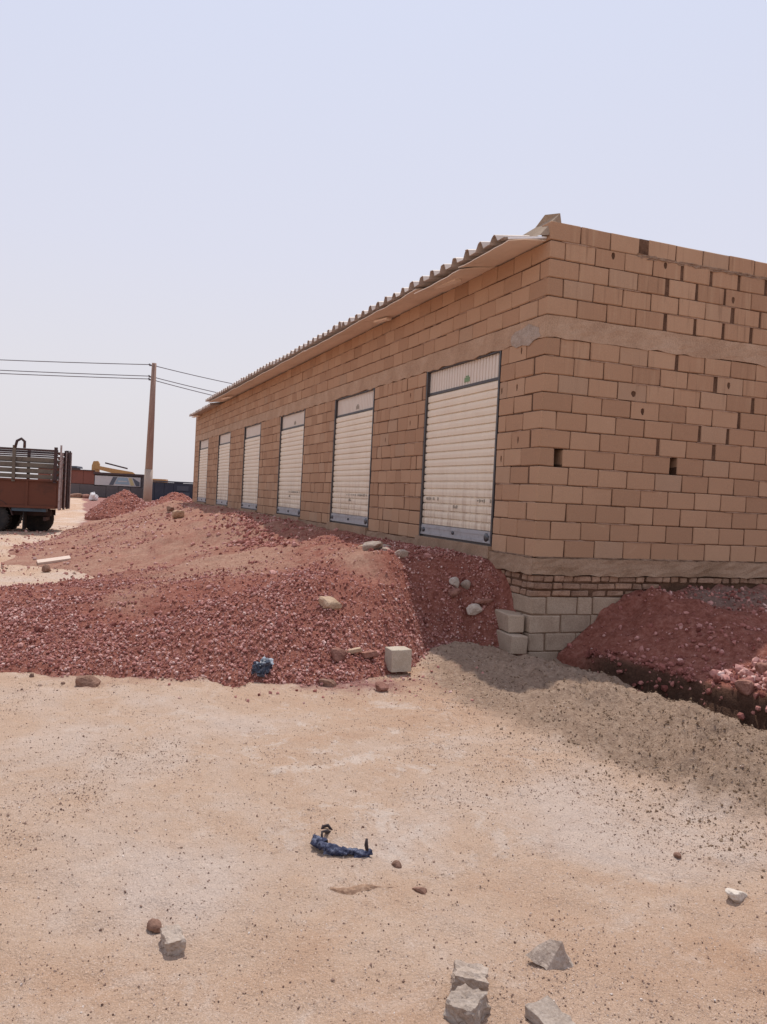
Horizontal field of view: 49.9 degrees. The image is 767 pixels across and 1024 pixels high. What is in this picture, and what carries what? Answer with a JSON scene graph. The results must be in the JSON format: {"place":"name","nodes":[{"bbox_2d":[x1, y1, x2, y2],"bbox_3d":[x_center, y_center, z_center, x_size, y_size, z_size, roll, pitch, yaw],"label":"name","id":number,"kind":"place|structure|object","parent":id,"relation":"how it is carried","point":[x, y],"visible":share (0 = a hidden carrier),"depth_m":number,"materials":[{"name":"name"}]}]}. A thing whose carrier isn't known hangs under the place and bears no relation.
{"place":"outdoors","nodes":[
{"label":"outdoors","id":0,"kind":"place"},
{"bbox_2d":[72,466,82,468],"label":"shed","id":1,"kind":"structure","parent":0,"point":[76,467],"depth_m":65.44,"materials":[{"name":"grey metal"}]},
{"bbox_2d":[0,497,766,1023],"bbox_3d":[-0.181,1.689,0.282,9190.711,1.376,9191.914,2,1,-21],"label":"ground","id":2,"kind":"structure","parent":0,"point":[516,901],"depth_m":4.05,"materials":[{"name":"beige sand"}]},
{"bbox_2d":[0,437,71,530],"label":"cargo truck","id":3,"kind":"object","parent":2,"relation":"on","point":[34,503],"visible":0.94,"depth_m":26.85,"materials":[{"name":"red paint"}]},
{"bbox_2d":[42,564,50,571],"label":"stone","id":4,"kind":"object","parent":2,"relation":"on","point":[45,567],"visible":1,"depth_m":15.24,"materials":[{"name":"brown stone"}]},
{"bbox_2d":[38,468,95,494],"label":"container","id":5,"kind":"object","parent":2,"relation":"on","point":[82,481],"visible":0.35,"depth_m":59.77,"materials":[{"name":"red metal"}]},
{"bbox_2d":[70,493,81,497],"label":"rubble lump","id":6,"kind":"object","parent":2,"relation":"on","point":[76,495],"visible":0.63,"depth_m":54.70,"materials":[{"name":"brown stone"}]},
{"bbox_2d":[0,553,163,693],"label":"pebbles","id":7,"kind":"object","parent":2,"relation":"on","point":[31,675],"visible":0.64,"depth_m":7.27,"materials":[{"name":"brown stone"}]},
{"bbox_2d":[81,494,89,497],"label":"rubble lump","id":8,"kind":"object","parent":2,"relation":"on","point":[85,495],"visible":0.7,"depth_m":55.11,"materials":[{"name":"red stone"}]},
{"bbox_2d":[75,675,100,687],"bbox_3d":[-2.550,1.471,7.123,0.184,0.124,0.199,3,1,0],"label":"stone","id":9,"kind":"object","parent":2,"relation":"on","point":[92,681],"visible":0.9,"depth_m":7.07,"materials":[{"name":"brown stone"}]},
{"bbox_2d":[89,492,98,500],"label":"sack","id":10,"kind":"object","parent":2,"relation":"on","point":[93,496],"visible":0.99,"depth_m":51.92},
{"bbox_2d":[93,472,143,498],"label":"kiosk","id":11,"kind":"object","parent":2,"relation":"on","point":[108,484],"visible":0.84,"depth_m":60.18,"materials":[{"name":"white paint"}]},
{"bbox_2d":[84,489,157,519],"bbox_3d":[-11.949,-0.208,37.994,3.481,1.726,4.400,2,1,-21],"label":"gravel heap","id":12,"kind":"object","parent":2,"relation":"on","point":[114,505],"visible":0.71,"depth_m":36.87,"materials":[{"name":"red gravel"}]},
{"bbox_2d":[92,461,167,482],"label":"excavator","id":13,"kind":"object","parent":2,"relation":"on","point":[96,467],"visible":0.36,"depth_m":67.89,"materials":[{"name":"orange paint"}]},
{"bbox_2d":[143,363,156,501],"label":"power pole","id":14,"kind":"object","parent":2,"relation":"on","point":[148,481],"visible":0.98,"depth_m":45.85,"materials":[{"name":"brown wood"}]},
{"bbox_2d":[0,373,210,394],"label":"power cable","id":15,"kind":"object","parent":14,"relation":"attached to","point":[101,377],"visible":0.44,"depth_m":45.60,"materials":[{"name":"black rubber"}]},
{"bbox_2d":[0,370,216,392],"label":"power cable","id":16,"kind":"object","parent":14,"relation":"attached to","point":[103,374],"visible":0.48,"depth_m":45.60,"materials":[{"name":"black rubber"}]},
{"bbox_2d":[0,359,231,383],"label":"power cable","id":17,"kind":"object","parent":14,"relation":"attached to","point":[112,363],"visible":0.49,"depth_m":45.64,"materials":[{"name":"black rubber"}]},
{"bbox_2d":[146,918,161,932],"bbox_3d":[-0.892,1.609,3.215,0.050,0.049,0.067,2,1,-33],"label":"stone","id":18,"kind":"object","parent":2,"relation":"on","point":[154,925],"visible":0.94,"depth_m":3.19,"materials":[{"name":"brown stone"}]},
{"bbox_2d":[125,492,191,513],"bbox_3d":[-9.273,-0.046,36.884,4.582,1.709,4.803,2,1,-21],"label":"gravel heap","id":19,"kind":"object","parent":2,"relation":"on","point":[176,496],"visible":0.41,"depth_m":36.38,"materials":[{"name":"red gravel"}]},
{"bbox_2d":[152,480,192,499],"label":"container","id":20,"kind":"object","parent":2,"relation":"on","point":[160,489],"visible":0.38,"depth_m":58.83,"materials":[{"name":"blue metal"}]},
{"bbox_2d":[160,924,185,955],"bbox_3d":[-0.790,1.608,3.094,0.080,0.072,0.110,-1,8,-29],"label":"concrete chunk","id":21,"kind":"object","parent":2,"relation":"on","point":[173,940],"visible":1,"depth_m":3.06,"materials":[{"name":"grey concrete"}]},
{"bbox_2d":[2,657,490,703],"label":"spilled gravel","id":22,"kind":"structure","parent":2,"relation":"on","point":[314,690],"depth_m":7.41,"materials":[{"name":"brown gravel"}]},
{"bbox_2d":[0,500,526,686],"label":"gravel heap","id":23,"kind":"object","parent":2,"relation":"on","point":[224,596],"visible":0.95,"depth_m":9.21,"materials":[{"name":"red gravel"}]},
{"bbox_2d":[37,555,70,564],"bbox_3d":[-6.603,0.966,16.525,0.620,0.050,0.260,-8,14,-26],"label":"wooden board","id":24,"kind":"object","parent":23,"relation":"on","point":[52,560],"visible":1,"depth_m":16.47,"materials":[{"name":"white wood"}]},
{"bbox_2d":[167,506,173,510],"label":"stone","id":25,"kind":"object","parent":23,"relation":"on","point":[169,508],"visible":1,"depth_m":28.23,"materials":[{"name":"brown stone"}]},
{"bbox_2d":[172,510,183,518],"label":"stone","id":26,"kind":"object","parent":23,"relation":"on","point":[176,514],"visible":0.89,"depth_m":24.15,"materials":[{"name":"beige stone"}]},
{"bbox_2d":[251,656,273,676],"bbox_3d":[-1.103,1.406,7.535,0.210,0.168,0.192,2,1,-21],"label":"plastic bag","id":27,"kind":"object","parent":23,"relation":"on","point":[262,667],"visible":1,"depth_m":7.50,"materials":[{"name":"plastic"}]},
{"bbox_2d":[318,596,341,609],"bbox_3d":[-0.556,0.945,8.592,0.214,0.129,0.193,2,1,-38],"label":"stone","id":28,"kind":"object","parent":23,"relation":"on","point":[329,602],"visible":0.98,"depth_m":8.53,"materials":[{"name":"beige stone"}]},
{"bbox_2d":[331,647,345,661],"bbox_3d":[-0.428,1.364,7.899,0.148,0.114,0.152,2,1,-38],"label":"stone","id":29,"kind":"object","parent":23,"relation":"on","point":[338,654],"visible":1,"depth_m":7.84,"materials":[{"name":"stone"}]},
{"bbox_2d":[345,647,361,653],"bbox_3d":[-0.307,1.353,8.031,0.189,0.040,0.068,-10,5,-6],"label":"brick piece","id":30,"kind":"object","parent":23,"relation":"on","point":[354,650],"visible":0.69,"depth_m":8.01,"materials":[{"name":"beige brick"}]},
{"bbox_2d":[359,650,377,657],"bbox_3d":[-0.149,1.394,8.094,0.160,0.060,0.119,-5,-2,-33],"label":"brick piece","id":31,"kind":"object","parent":23,"relation":"on","point":[368,654],"visible":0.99,"depth_m":8.05,"materials":[{"name":"red brick"}]},
{"bbox_2d":[362,541,382,550],"bbox_3d":[-0.141,0.432,10.433,0.252,0.132,0.231,3,1,10],"label":"concrete lump","id":32,"kind":"object","parent":23,"relation":"on","point":[374,545],"visible":0.78,"depth_m":10.38,"materials":[{"name":"beige concrete"}]},
{"bbox_2d":[385,646,411,671],"bbox_3d":[0.144,1.440,8.079,0.211,0.219,0.210,1,0,-19],"label":"cement block","id":33,"kind":"object","parent":23,"relation":"on","point":[398,658],"depth_m":7.99,"materials":[{"name":"beige concrete"}]},
{"bbox_2d":[395,549,408,557],"bbox_3d":[0.205,0.521,10.254,0.167,0.114,0.175,4,1,41],"label":"concrete lump","id":34,"kind":"object","parent":23,"relation":"on","point":[400,553],"visible":0.77,"depth_m":10.18,"materials":[{"name":"beige concrete"}]},
{"bbox_2d":[449,577,458,587],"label":"stone","id":35,"kind":"object","parent":23,"relation":"on","point":[453,581],"visible":1,"depth_m":9.88,"materials":[{"name":"grey stone"}]},
{"bbox_2d":[448,588,460,597],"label":"stone","id":36,"kind":"object","parent":23,"relation":"on","point":[454,592],"visible":1,"depth_m":9.77,"materials":[{"name":"brown stone"}]},
{"bbox_2d":[461,580,470,589],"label":"stone","id":37,"kind":"object","parent":23,"relation":"on","point":[465,584],"visible":1,"depth_m":9.94,"materials":[{"name":"stone"}]},
{"bbox_2d":[466,604,481,614],"bbox_3d":[1.067,1.154,9.774,0.214,0.139,0.158,2,1,-33],"label":"stone","id":38,"kind":"object","parent":23,"relation":"on","point":[473,609],"visible":1,"depth_m":9.71,"materials":[{"name":"grey stone"}]},
{"bbox_2d":[475,598,493,603],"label":"stone","id":39,"kind":"object","parent":23,"relation":"on","point":[483,601],"visible":0.98,"depth_m":9.80,"materials":[{"name":"brown stone"}]},
{"bbox_2d":[319,678,335,686],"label":"stone","id":40,"kind":"object","parent":2,"relation":"on","point":[329,682],"visible":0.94,"depth_m":7.40,"materials":[{"name":"brown stone"}]},
{"bbox_2d":[310,824,372,857],"bbox_3d":[-0.243,1.603,4.042,0.200,0.086,0.410,2,1,-37],"label":"rag","id":41,"kind":"object","parent":2,"relation":"on","point":[323,844],"visible":1,"depth_m":3.96,"materials":[{"name":"blue fabric"}]},
{"bbox_2d":[330,884,392,894],"bbox_3d":[-0.094,1.672,3.669,0.296,0.030,0.053,2,1,-20],"label":"mud crust","id":42,"kind":"object","parent":2,"relation":"on","point":[352,890],"visible":1,"depth_m":3.64},
{"bbox_2d":[375,681,388,691],"bbox_3d":[-0.016,1.551,7.271,0.116,0.097,0.132,2,1,-44],"label":"stone","id":43,"kind":"object","parent":2,"relation":"on","point":[381,686],"visible":0.93,"depth_m":7.23,"materials":[{"name":"brown stone"}]},
{"bbox_2d":[0,654,766,1023],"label":"pebbles","id":44,"kind":"object","parent":2,"relation":"on","point":[424,807],"visible":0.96,"depth_m":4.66,"materials":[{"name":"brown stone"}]},
{"bbox_2d":[391,860,401,867],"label":"stone","id":45,"kind":"object","parent":2,"relation":"on","point":[396,863],"visible":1,"depth_m":3.91,"materials":[{"name":"brown stone"}]},
{"bbox_2d":[412,887,426,893],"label":"stone","id":46,"kind":"object","parent":2,"relation":"on","point":[421,890],"visible":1,"depth_m":3.67,"materials":[{"name":"brown stone"}]},
{"bbox_2d":[443,983,490,1023],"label":"concrete chunk","id":47,"kind":"object","parent":2,"relation":"on","point":[465,1004],"visible":1,"depth_m":2.78,"materials":[{"name":"grey concrete"}]},
{"bbox_2d":[450,959,488,991],"bbox_3d":[0.306,1.673,2.956,0.134,0.081,0.104,11,8,3],"label":"concrete chunk","id":48,"kind":"object","parent":2,"relation":"on","point":[474,976],"visible":0.84,"depth_m":2.92,"materials":[{"name":"grey concrete"}]},
{"bbox_2d":[189,213,766,659],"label":"block building","id":49,"kind":"structure","parent":2,"relation":"on","point":[561,425],"depth_m":10.26,"materials":[{"name":"tan concrete block"},{"name":"mortar"},{"name":"corrugated roof sheeting"}]},
{"bbox_2d":[526,939,573,969],"bbox_3d":[0.644,1.678,3.130,0.194,0.107,0.095,3,1,-14],"label":"concrete chunk","id":50,"kind":"object","parent":2,"relation":"on","point":[549,954],"visible":1,"depth_m":3.12,"materials":[{"name":"grey concrete"}]},
{"bbox_2d":[524,995,575,1023],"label":"concrete chunk","id":51,"kind":"object","parent":2,"relation":"on","point":[545,1010],"visible":1,"depth_m":2.76,"materials":[{"name":"grey concrete"}]},
{"bbox_2d":[385,610,766,893],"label":"berm crumbs","id":52,"kind":"object","parent":2,"relation":"on","point":[708,787],"visible":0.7,"depth_m":5.76,"materials":[{"name":"grey gravel"}]},
{"bbox_2d":[557,584,766,727],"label":"gravel heap","id":53,"kind":"object","parent":2,"relation":"on","point":[708,644],"visible":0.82,"depth_m":8.73,"materials":[{"name":"red gravel"}]},
{"bbox_2d":[735,679,754,695],"bbox_3d":[3.252,1.571,7.406,0.155,0.137,0.178,4,1,44],"label":"stone","id":54,"kind":"object","parent":53,"relation":"on","point":[745,687],"visible":0.99,"depth_m":7.34,"materials":[{"name":"stone"}]},
{"bbox_2d":[755,662,766,674],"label":"stone","id":55,"kind":"object","parent":53,"relation":"on","point":[760,667],"visible":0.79,"depth_m":7.56,"materials":[{"name":"brown stone"}]},
{"bbox_2d":[673,852,680,858],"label":"stone","id":56,"kind":"object","parent":2,"relation":"on","point":[677,855],"visible":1,"depth_m":4.11,"materials":[{"name":"brown stone"}]},
{"bbox_2d":[725,888,747,902],"bbox_3d":[1.594,1.735,3.731,0.099,0.058,0.072,2,1,-38],"label":"stone","id":57,"kind":"object","parent":2,"relation":"on","point":[735,896],"visible":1,"depth_m":3.70,"materials":[{"name":"white stone"}]},
{"bbox_2d":[0,0,766,483],"label":"sky","id":58,"kind":"structure","parent":0,"point":[203,188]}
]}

